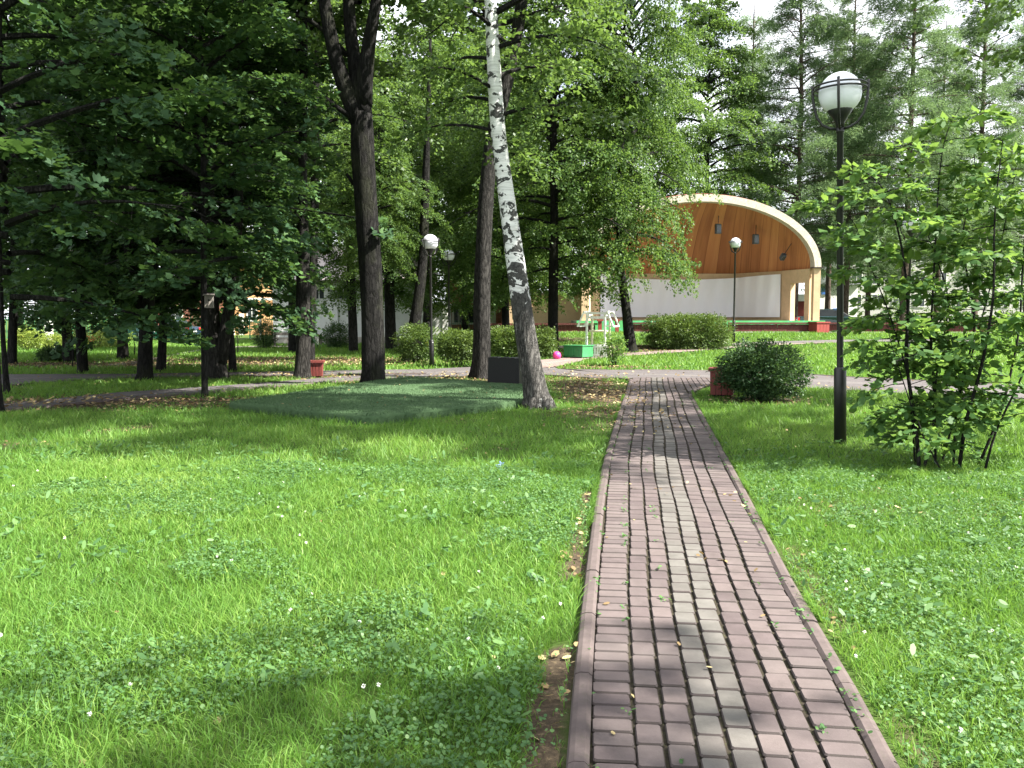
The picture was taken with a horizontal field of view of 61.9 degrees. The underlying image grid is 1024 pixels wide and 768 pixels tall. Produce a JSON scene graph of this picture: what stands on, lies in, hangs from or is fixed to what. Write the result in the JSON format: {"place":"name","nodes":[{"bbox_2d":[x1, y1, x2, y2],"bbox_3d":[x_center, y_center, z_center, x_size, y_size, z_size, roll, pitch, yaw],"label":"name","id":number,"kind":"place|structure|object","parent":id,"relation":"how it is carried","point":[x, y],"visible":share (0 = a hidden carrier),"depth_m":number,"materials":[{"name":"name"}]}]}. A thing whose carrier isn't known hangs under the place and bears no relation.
{"place":"outdoors","nodes":[
{"label":"outdoors","id":0,"kind":"place"},
{"bbox_2d":[1,369,426,383],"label":"path","id":1,"kind":"structure","parent":0,"point":[13,378],"depth_m":24.75,"materials":[{"name":"grey concrete"}]},
{"bbox_2d":[4,373,426,408],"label":"shaded path","id":2,"kind":"structure","parent":0,"point":[154,392],"depth_m":19.30,"materials":[{"name":"grey concrete"}]},
{"bbox_2d":[0,319,1023,767],"bbox_3d":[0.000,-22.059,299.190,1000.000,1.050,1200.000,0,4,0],"label":"ground","id":3,"kind":"structure","parent":0,"point":[550,755],"depth_m":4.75,"materials":[{"name":"green plant"}]},
{"bbox_2d":[0,221,10,393],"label":"maple tree","id":4,"kind":"object","parent":3,"relation":"on","point":[5,378],"visible":0.85,"depth_m":18.48,"materials":[{"name":"brown plant"}]},
{"bbox_2d":[4,170,56,336],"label":"maple tree","id":5,"kind":"object","parent":3,"relation":"on","point":[6,314],"visible":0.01,"depth_m":53.98,"materials":[{"name":"green plant"}]},
{"bbox_2d":[17,327,45,350],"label":"shrub","id":6,"kind":"object","parent":3,"relation":"on","point":[26,340],"visible":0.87,"depth_m":42.59,"materials":[{"name":"green plant"}]},
{"bbox_2d":[34,331,61,347],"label":"shrub","id":7,"kind":"object","parent":3,"relation":"on","point":[53,339],"visible":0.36,"depth_m":45.56,"materials":[{"name":"green plant"}]},
{"bbox_2d":[32,344,75,360],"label":"shrub","id":8,"kind":"object","parent":3,"relation":"on","point":[45,350],"visible":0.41,"depth_m":32.21,"materials":[{"name":"green plant"}]},
{"bbox_2d":[0,0,123,363],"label":"maple tree","id":9,"kind":"object","parent":3,"relation":"on","point":[14,306],"visible":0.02,"depth_m":30.70,"materials":[{"name":"green plant"}]},
{"bbox_2d":[62,324,75,365],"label":"whip sapling","id":10,"kind":"object","parent":3,"relation":"on","point":[71,330],"visible":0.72,"depth_m":28.67,"materials":[{"name":"green plant"}]},
{"bbox_2d":[0,18,156,361],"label":"maple tree","id":11,"kind":"object","parent":3,"relation":"on","point":[31,319],"visible":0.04,"depth_m":31.73,"materials":[{"name":"green plant"}]},
{"bbox_2d":[60,327,116,347],"bbox_3d":[-22.193,-2.393,45.246,3.468,1.450,1.983,0,4,0],"label":"shrub","id":12,"kind":"object","parent":3,"relation":"on","point":[99,343],"visible":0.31,"depth_m":45.04,"materials":[{"name":"green plant"}]},
{"bbox_2d":[0,0,195,372],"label":"maple tree","id":13,"kind":"object","parent":3,"relation":"on","point":[81,357],"visible":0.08,"depth_m":23.68,"materials":[{"name":"green plant"}]},
{"bbox_2d":[6,317,200,339],"bbox_3d":[-31.249,-4.047,62.374,20.522,1.930,0.220,0,4,-3],"label":"green fence","id":14,"kind":"object","parent":3,"relation":"on","point":[155,337],"visible":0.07,"depth_m":62.59,"materials":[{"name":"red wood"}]},
{"bbox_2d":[0,86,222,358],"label":"maple tree","id":15,"kind":"object","parent":3,"relation":"on","point":[122,352],"visible":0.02,"depth_m":34.22,"materials":[{"name":"green plant"}]},
{"bbox_2d":[0,0,302,412],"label":"maple tree","id":16,"kind":"object","parent":3,"relation":"on","point":[149,61],"visible":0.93,"depth_m":14.84,"materials":[{"name":"green plant"}]},
{"bbox_2d":[2,2,313,371],"bbox_3d":[-10.334,-6.386,25.573,8.941,12.323,7.914,-3,5,-34],"label":"maple tree","id":17,"kind":"object","parent":3,"relation":"on","point":[162,346],"visible":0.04,"depth_m":24.09,"materials":[{"name":"green plant"}]},
{"bbox_2d":[1,0,340,380],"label":"maple tree","id":18,"kind":"object","parent":3,"relation":"on","point":[145,361],"visible":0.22,"depth_m":21.52,"materials":[{"name":"green plant"}]},
{"bbox_2d":[153,320,200,336],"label":"parked car","id":19,"kind":"object","parent":3,"relation":"on","point":[195,328],"visible":0.11,"depth_m":67.69,"materials":[{"name":"blue paint"}]},
{"bbox_2d":[22,0,341,396],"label":"maple tree","id":20,"kind":"object","parent":3,"relation":"on","point":[247,36],"visible":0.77,"depth_m":16.88,"materials":[{"name":"green plant"}]},
{"bbox_2d":[203,293,214,307],"bbox_3d":[-6.319,-1.745,17.799,0.220,0.316,0.250,-1,5,-14],"label":"birdhouse","id":21,"kind":"object","parent":20,"relation":"attached to","point":[208,300],"visible":0.99,"depth_m":17.73,"materials":[{"name":"grey wood"}]},
{"bbox_2d":[156,301,222,326],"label":"brick house","id":22,"kind":"structure","parent":3,"relation":"on","point":[179,317],"depth_m":81.72,"materials":[{"name":"red brick"}]},
{"bbox_2d":[107,346,287,366],"bbox_3d":[-14.150,-1.408,39.341,4.315,0.001,21.681,0,4,0],"label":"trail","id":23,"kind":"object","parent":3,"relation":"on","point":[172,355],"visible":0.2,"depth_m":35.33,"materials":[{"name":"grey concrete"}]},
{"bbox_2d":[8,0,397,379],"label":"maple tree","id":24,"kind":"object","parent":3,"relation":"on","point":[219,332],"visible":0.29,"depth_m":21.69,"materials":[{"name":"green plant"}]},
{"bbox_2d":[77,25,355,371],"bbox_3d":[-8.789,-6.139,25.810,8.048,11.793,8.327,0,4,0],"label":"maple tree","id":25,"kind":"object","parent":3,"relation":"on","point":[232,363],"visible":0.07,"depth_m":25.89,"materials":[{"name":"green plant"}]},
{"bbox_2d":[234,268,272,334],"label":"orange house","id":26,"kind":"structure","parent":3,"relation":"on","point":[251,312],"depth_m":75.68,"materials":[{"name":"paint"}]},
{"bbox_2d":[251,317,277,347],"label":"thuja","id":27,"kind":"object","parent":3,"relation":"on","point":[265,337],"visible":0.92,"depth_m":45.09,"materials":[{"name":"green plant"}]},
{"bbox_2d":[243,41,357,352],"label":"linden tree","id":28,"kind":"object","parent":3,"relation":"on","point":[291,337],"visible":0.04,"depth_m":39.60,"materials":[{"name":"green plant"}]},
{"bbox_2d":[244,38,378,301],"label":"linden tree","id":29,"kind":"object","parent":3,"relation":"on","point":[323,184],"visible":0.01,"depth_m":56.30,"materials":[{"name":"green plant"}]},
{"bbox_2d":[311,360,324,376],"bbox_3d":[-5.453,-0.435,23.793,0.441,0.450,0.441,-1,4,-7],"label":"wooden bin","id":30,"kind":"object","parent":3,"relation":"on","point":[316,368],"visible":0.81,"depth_m":23.63,"materials":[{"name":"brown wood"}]},
{"bbox_2d":[321,320,348,348],"bbox_3d":[-9.373,-2.602,45.913,1.819,1.724,1.699,0,4,0],"label":"bush","id":31,"kind":"object","parent":3,"relation":"on","point":[331,340],"visible":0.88,"depth_m":45.65,"materials":[{"name":"green plant"}]},
{"bbox_2d":[250,0,443,359],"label":"linden tree","id":32,"kind":"object","parent":3,"relation":"on","point":[385,83],"visible":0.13,"depth_m":30.26,"materials":[{"name":"green plant"}]},
{"bbox_2d":[253,0,443,378],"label":"linden tree","id":33,"kind":"object","parent":3,"relation":"on","point":[302,367],"visible":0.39,"depth_m":22.93,"materials":[{"name":"green plant"}]},
{"bbox_2d":[272,246,436,343],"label":"white building","id":34,"kind":"structure","parent":3,"relation":"on","point":[401,319],"depth_m":53.76,"materials":[{"name":"paint"}]},
{"bbox_2d":[316,289,324,298],"bbox_3d":[-12.133,-5.651,53.679,0.698,0.641,0.090,0,4,0],"label":"window","id":35,"kind":"structure","parent":34,"relation":"in","point":[322,294],"depth_m":53.67,"materials":[{"name":"grey glass"}]},
{"bbox_2d":[281,0,430,381],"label":"maple tree","id":36,"kind":"object","parent":3,"relation":"on","point":[354,85],"visible":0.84,"depth_m":20.36,"materials":[{"name":"brown plant"}]},
{"bbox_2d":[282,3,441,351],"bbox_3d":[-7.514,-10.733,39.616,9.002,18.809,8.616,0,4,0],"label":"linden tree","id":37,"kind":"object","parent":3,"relation":"on","point":[352,330],"visible":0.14,"depth_m":40.16,"materials":[{"name":"green plant"}]},
{"bbox_2d":[228,376,522,424],"bbox_3d":[-1.840,0.226,17.344,5.056,0.170,8.271,2,5,20],"label":"turf mat","id":38,"kind":"object","parent":3,"relation":"on","point":[410,397],"visible":0.94,"depth_m":15.53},
{"bbox_2d":[327,39,452,360],"bbox_3d":[-4.718,-6.819,32.450,4.972,12.122,4.218,-1,5,-15],"label":"linden tree","id":39,"kind":"object","parent":3,"relation":"on","point":[423,190],"visible":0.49,"depth_m":32.12,"materials":[{"name":"green plant"}]},
{"bbox_2d":[309,42,478,348],"bbox_3d":[-5.863,-8.775,41.148,8.965,14.442,9.492,0,4,0],"label":"linden tree","id":40,"kind":"object","parent":3,"relation":"on","point":[391,292],"visible":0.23,"depth_m":40.08,"materials":[{"name":"green plant"}]},
{"bbox_2d":[389,320,440,363],"bbox_3d":[-3.533,-1.517,31.179,1.888,1.639,1.734,0,4,0],"label":"loose shrub","id":41,"kind":"object","parent":3,"relation":"on","point":[417,333],"visible":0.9,"depth_m":30.92,"materials":[{"name":"green plant"}]},
{"bbox_2d":[420,234,439,367],"bbox_3d":[-2.670,-2.669,28.125,0.661,4.476,0.661,-3,5,-34],"label":"street lamp","id":42,"kind":"object","parent":3,"relation":"on","point":[430,243],"visible":1,"depth_m":28.02,"materials":[{"name":"black metal"}]},
{"bbox_2d":[328,0,548,334],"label":"linden tree","id":43,"kind":"object","parent":3,"relation":"on","point":[439,46],"visible":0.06,"depth_m":50.06,"materials":[{"name":"green plant"}]},
{"bbox_2d":[432,304,450,334],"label":"white shed","id":44,"kind":"structure","parent":3,"relation":"on","point":[439,322],"depth_m":55.85,"materials":[{"name":"paint"}]},
{"bbox_2d":[442,307,446,331],"bbox_3d":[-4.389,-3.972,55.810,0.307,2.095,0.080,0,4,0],"label":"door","id":45,"kind":"structure","parent":44,"relation":"in","point":[444,323],"depth_m":55.80,"materials":[{"name":"white paint"}]},
{"bbox_2d":[441,250,456,329],"bbox_3d":[-2.790,-3.614,37.783,0.661,4.632,0.661,2,5,27],"label":"street lamp","id":46,"kind":"object","parent":3,"relation":"on","point":[449,258],"visible":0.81,"depth_m":37.64,"materials":[{"name":"black metal"}]},
{"bbox_2d":[434,327,472,366],"bbox_3d":[-1.756,-1.248,28.823,1.752,1.382,1.549,0,4,0],"label":"clipped hedge","id":47,"kind":"object","parent":3,"relation":"on","point":[459,350],"visible":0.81,"depth_m":28.46,"materials":[{"name":"green plant"}]},
{"bbox_2d":[442,269,501,329],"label":"building","id":48,"kind":"structure","parent":3,"relation":"on","point":[455,317],"depth_m":61.77,"materials":[{"name":"brown paint"}]},
{"bbox_2d":[452,305,461,324],"bbox_3d":[-3.841,-5.017,61.752,0.990,1.420,0.090,0,4,0],"label":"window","id":49,"kind":"structure","parent":48,"relation":"in","point":[456,318],"depth_m":61.76,"materials":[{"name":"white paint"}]},
{"bbox_2d":[394,22,561,329],"bbox_3d":[-2.695,-13.753,56.455,11.548,20.907,13.614,-2,5,-25],"label":"linden tree","id":50,"kind":"object","parent":3,"relation":"on","point":[465,326],"visible":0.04,"depth_m":55.92,"materials":[{"name":"green plant"}]},
{"bbox_2d":[394,42,590,328],"bbox_3d":[-0.568,-9.695,43.169,10.292,14.855,9.837,0,4,0],"label":"linden tree","id":51,"kind":"object","parent":3,"relation":"on","point":[494,287],"visible":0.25,"depth_m":42.21,"materials":[{"name":"green plant"}]},
{"bbox_2d":[490,311,495,322],"bbox_3d":[-1.229,-3.629,55.884,0.400,2.300,0.445,0,4,0],"label":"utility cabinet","id":52,"kind":"object","parent":3,"relation":"on","point":[493,318],"visible":0.16,"depth_m":55.62,"materials":[{"name":"grey metal"}]},
{"bbox_2d":[361,0,630,378],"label":"linden tree","id":53,"kind":"object","parent":3,"relation":"on","point":[481,352],"visible":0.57,"depth_m":22.82,"materials":[{"name":"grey plant"}]},
{"bbox_2d":[488,356,521,383],"bbox_3d":[-0.158,-0.225,19.674,0.840,0.809,0.340,1,5,18],"label":"black box","id":54,"kind":"object","parent":3,"relation":"on","point":[503,369],"visible":0.73,"depth_m":19.55,"materials":[{"name":"metal"}]},
{"bbox_2d":[2,369,1012,767],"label":"kerb","id":55,"kind":"structure","parent":3,"relation":"on","point":[580,731],"depth_m":4.48,"materials":[{"name":"concrete"}]},
{"bbox_2d":[0,397,1023,767],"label":"clover","id":56,"kind":"object","parent":3,"relation":"on","point":[480,675],"depth_m":4.68,"materials":[{"name":"green plant"}]},
{"bbox_2d":[1,340,1023,764],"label":"fallen leaves","id":57,"kind":"object","parent":3,"relation":"on","point":[129,362],"visible":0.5,"depth_m":17.64,"materials":[{"name":"brown plant"}]},
{"bbox_2d":[4,104,1023,330],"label":"woods","id":58,"kind":"object","parent":3,"relation":"on","point":[683,128],"visible":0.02,"depth_m":98.73,"materials":[{"name":"green plant"}]},
{"bbox_2d":[443,85,591,309],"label":"linden tree","id":59,"kind":"object","parent":3,"relation":"on","point":[525,191],"visible":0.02,"depth_m":57.18,"materials":[{"name":"green plant"}]},
{"bbox_2d":[491,323,559,358],"bbox_3d":[0.428,-1.681,34.663,3.081,1.639,1.666,0,4,0],"label":"clipped hedge","id":60,"kind":"object","parent":3,"relation":"on","point":[547,341],"visible":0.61,"depth_m":34.34,"materials":[{"name":"green plant"}]},
{"bbox_2d":[407,0,670,351],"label":"linden tree","id":61,"kind":"object","parent":3,"relation":"on","point":[552,227],"visible":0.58,"depth_m":36.10,"materials":[{"name":"green plant"}]},
{"bbox_2d":[490,323,597,332],"bbox_3d":[1.419,-3.077,47.314,6.621,0.591,0.220,0,4,0],"label":"fence","id":62,"kind":"object","parent":3,"relation":"on","point":[567,326],"visible":0.29,"depth_m":47.28,"materials":[{"name":"red brick"}]},
{"bbox_2d":[509,292,580,322],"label":"tan wing","id":63,"kind":"structure","parent":3,"relation":"on","point":[571,313],"depth_m":53.81,"materials":[{"name":"beige paint"}]},
{"bbox_2d":[384,0,710,409],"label":"birch tree","id":64,"kind":"object","parent":3,"relation":"on","point":[536,394],"visible":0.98,"depth_m":15.20,"materials":[{"name":"green plant"}]},
{"bbox_2d":[521,61,683,290],"bbox_3d":[6.873,-13.788,60.635,14.740,20.056,12.140,0,4,0],"label":"linden tree","id":65,"kind":"object","parent":3,"relation":"on","point":[655,178],"visible":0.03,"depth_m":59.53,"materials":[{"name":"green plant"}]},
{"bbox_2d":[600,331,628,365],"bbox_3d":[3.532,-1.179,29.299,1.028,1.316,1.051,3,5,36],"label":"young shrub","id":66,"kind":"object","parent":3,"relation":"on","point":[610,343],"visible":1,"depth_m":29.17,"materials":[{"name":"green plant"}]},
{"bbox_2d":[532,0,723,351],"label":"linden tree","id":67,"kind":"object","parent":3,"relation":"on","point":[672,46],"visible":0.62,"depth_m":35.93,"materials":[{"name":"green plant"}]},
{"bbox_2d":[633,322,702,332],"bbox_3d":[8.797,-3.102,47.312,4.162,0.624,0.220,0,4,0],"label":"fence","id":68,"kind":"object","parent":3,"relation":"on","point":[637,325],"visible":0.15,"depth_m":47.28,"materials":[{"name":"red brick"}]},
{"bbox_2d":[640,311,737,349],"bbox_3d":[8.107,-2.349,39.300,4.443,2.034,2.164,0,4,0],"label":"long hedge","id":69,"kind":"object","parent":3,"relation":"on","point":[714,330],"visible":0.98,"depth_m":38.84,"materials":[{"name":"green plant"}]},
{"bbox_2d":[571,193,824,331],"bbox_3d":[10.911,-7.063,52.912,14.360,8.407,7.800,0,4,0],"label":"bandshell stage","id":70,"kind":"object","parent":3,"relation":"on","point":[743,220],"visible":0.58,"depth_m":51.57,"materials":[{"name":"wood"}]},
{"bbox_2d":[600,274,780,316],"bbox_3d":[10.926,-5.535,53.848,11.020,2.624,3.310,0,4,0],"label":"stage screen","id":71,"kind":"object","parent":70,"relation":"attached to","point":[757,296],"visible":0.74,"depth_m":55.38,"materials":[{"name":"fabric"}]},
{"bbox_2d":[715,216,721,233],"bbox_3d":[12.327,-9.697,50.996,0.380,1.430,0.275,-1,5,-11],"label":"floodlight","id":72,"kind":"object","parent":70,"relation":"attached to","point":[718,228],"visible":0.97,"depth_m":50.91,"materials":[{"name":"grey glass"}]},
{"bbox_2d":[752,232,758,243],"bbox_3d":[14.586,-9.092,51.043,0.380,1.430,0.275,-1,5,-11],"label":"floodlight","id":73,"kind":"object","parent":70,"relation":"attached to","point":[755,238],"visible":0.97,"depth_m":50.96,"materials":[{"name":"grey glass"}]},
{"bbox_2d":[630,0,806,210],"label":"tree","id":74,"kind":"object","parent":3,"relation":"on","point":[707,129],"visible":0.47,"depth_m":60.80,"materials":[{"name":"green plant"}]},
{"bbox_2d":[708,367,734,395],"bbox_3d":[4.455,-0.056,18.067,0.558,0.580,0.558,1,5,17],"label":"wooden bin","id":75,"kind":"object","parent":3,"relation":"on","point":[714,391],"visible":0.38,"depth_m":17.88,"materials":[{"name":"brown wood"}]},
{"bbox_2d":[728,238,742,341],"bbox_3d":[10.708,-4.454,41.075,0.661,5.119,0.661,-1,5,-11],"label":"street lamp","id":76,"kind":"object","parent":3,"relation":"on","point":[735,244],"visible":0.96,"depth_m":40.95,"materials":[{"name":"black metal"}]},
{"bbox_2d":[709,3,795,208],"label":"larch tree","id":77,"kind":"object","parent":3,"relation":"on","point":[754,22],"visible":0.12,"depth_m":75.73,"materials":[{"name":"green plant"}]},
{"bbox_2d":[706,335,816,402],"bbox_3d":[4.957,-0.261,16.929,1.795,1.435,2.016,-4,6,-43],"label":"round bush","id":78,"kind":"object","parent":3,"relation":"on","point":[763,361],"visible":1,"depth_m":16.58,"materials":[{"name":"green plant"}]},
{"bbox_2d":[728,322,808,332],"bbox_3d":[14.401,-3.102,47.312,4.871,0.624,0.220,0,4,0],"label":"fence","id":79,"kind":"object","parent":3,"relation":"on","point":[771,326],"visible":0.81,"depth_m":47.28,"materials":[{"name":"red brick"}]},
{"bbox_2d":[725,0,873,320],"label":"larch tree","id":80,"kind":"object","parent":3,"relation":"on","point":[822,26],"visible":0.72,"depth_m":60.84,"materials":[{"name":"green plant"}]},
{"bbox_2d":[798,294,803,315],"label":"red kiosk","id":81,"kind":"object","parent":3,"relation":"on","point":[800,304],"visible":0.21,"depth_m":83.65,"materials":[{"name":"brown wood"}]},
{"bbox_2d":[808,322,830,332],"bbox_3d":[16.867,-3.113,46.900,0.850,0.620,0.850,-1,5,-14],"label":"wooden planter","id":82,"kind":"object","parent":3,"relation":"on","point":[819,326],"visible":0.83,"depth_m":46.55,"materials":[{"name":"red wood"}]},
{"bbox_2d":[795,309,857,321],"bbox_3d":[21.893,-4.434,58.837,4.433,1.450,1.724,1,4,10],"label":"parked car","id":83,"kind":"object","parent":3,"relation":"on","point":[828,315],"visible":0.26,"depth_m":58.16,"materials":[{"name":"teal paint"}]},
{"bbox_2d":[804,283,860,316],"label":"white kiosk","id":84,"kind":"object","parent":3,"relation":"on","point":[853,290],"visible":0.23,"depth_m":85.58,"materials":[{"name":"paint"}]},
{"bbox_2d":[811,71,869,443],"bbox_3d":[4.230,-1.532,11.002,0.661,4.856,0.661,-6,6,-41],"label":"street lamp","id":85,"kind":"object","parent":3,"relation":"on","point":[839,95],"visible":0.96,"depth_m":10.87,"materials":[{"name":"black metal"}]},
{"bbox_2d":[781,19,900,308],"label":"larch tree","id":86,"kind":"object","parent":3,"relation":"on","point":[828,291],"visible":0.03,"depth_m":71.09,"materials":[{"name":"green plant"}]},
{"bbox_2d":[789,0,916,313],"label":"larch tree","id":87,"kind":"object","parent":3,"relation":"on","point":[857,38],"visible":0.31,"depth_m":63.77,"materials":[{"name":"green plant"}]},
{"bbox_2d":[820,47,921,315],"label":"larch tree","id":88,"kind":"object","parent":3,"relation":"on","point":[833,282],"visible":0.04,"depth_m":77.73,"materials":[{"name":"green plant"}]},
{"bbox_2d":[784,104,1023,469],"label":"box elder sapling","id":89,"kind":"object","parent":3,"relation":"on","point":[938,357],"visible":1,"depth_m":9.27,"materials":[{"name":"green plant"}]},
{"bbox_2d":[899,220,920,355],"bbox_3d":[12.492,-2.807,26.863,0.661,4.945,0.661,4,6,38],"label":"street lamp","id":90,"kind":"object","parent":3,"relation":"on","point":[909,231],"visible":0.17,"depth_m":26.74,"materials":[{"name":"black metal"}]},
{"bbox_2d":[829,322,992,332],"bbox_3d":[21.886,-3.071,46.913,8.812,0.624,0.220,0,4,5],"label":"fence","id":91,"kind":"object","parent":3,"relation":"on","point":[832,326],"visible":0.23,"depth_m":46.97,"materials":[{"name":"red brick"}]},
{"bbox_2d":[819,0,1012,321],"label":"larch tree","id":92,"kind":"object","parent":3,"relation":"on","point":[891,43],"visible":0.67,"depth_m":58.87,"materials":[{"name":"green plant"}]},
{"bbox_2d":[810,219,1023,321],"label":"pale block","id":93,"kind":"structure","parent":3,"relation":"on","point":[877,292],"depth_m":117.39,"materials":[{"name":"grey metal"}]},
{"bbox_2d":[868,20,981,321],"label":"larch tree","id":94,"kind":"object","parent":3,"relation":"on","point":[939,88],"visible":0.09,"depth_m":76.05,"materials":[{"name":"green plant"}]},
{"bbox_2d":[911,0,1023,314],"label":"larch tree","id":95,"kind":"object","parent":3,"relation":"on","point":[994,90],"visible":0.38,"depth_m":61.75,"materials":[{"name":"green plant"}]},
{"bbox_2d":[911,0,1023,89],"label":"linden tree","id":96,"kind":"object","parent":3,"relation":"on","point":[984,22],"visible":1,"depth_m":17.34,"materials":[{"name":"green plant"}]},
{"bbox_2d":[967,0,1023,316],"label":"larch tree","id":97,"kind":"object","parent":3,"relation":"on","point":[1019,94],"visible":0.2,"depth_m":68.79,"materials":[{"name":"green plant"}]},
{"bbox_2d":[4,0,1023,318],"label":"sky","id":98,"kind":"structure","parent":0,"point":[761,6],"materials":[{"name":"white"}]},
{"bbox_2d":[541,342,829,367],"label":"paved path","id":99,"kind":"structure","parent":0,"point":[553,362],"depth_m":34.12,"materials":[{"name":"grey concrete"}]},
{"bbox_2d":[563,344,593,357],"bbox_3d":[2.718,-1.321,34.931,0.980,0.555,0.860,3,6,38],"label":"green chest","id":100,"kind":"object","parent":99,"relation":"on","point":[580,351],"visible":0.9,"depth_m":34.60,"materials":[{"name":"paint"}]},
{"bbox_2d":[577,311,619,356],"bbox_3d":[3.585,-2.060,35.425,1.580,1.925,0.885,2,5,24],"label":"wooden well frame","id":101,"kind":"object","parent":99,"relation":"on","point":[589,314],"visible":0.78,"depth_m":35.15,"materials":[{"name":"white paint"}]},
{"bbox_2d":[427,366,1023,402],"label":"cross path","id":102,"kind":"structure","parent":0,"point":[824,381],"depth_m":24.33,"materials":[{"name":"grey concrete"}]},
{"bbox_2d":[589,377,876,767],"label":"brick path","id":103,"kind":"structure","parent":0,"point":[840,744],"depth_m":4.42,"materials":[{"name":"brown brick"}]},
{"bbox_2d":[734,339,974,344],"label":"front path","id":104,"kind":"structure","parent":0,"point":[817,341],"depth_m":41.41,"materials":[{"name":"grey concrete"}]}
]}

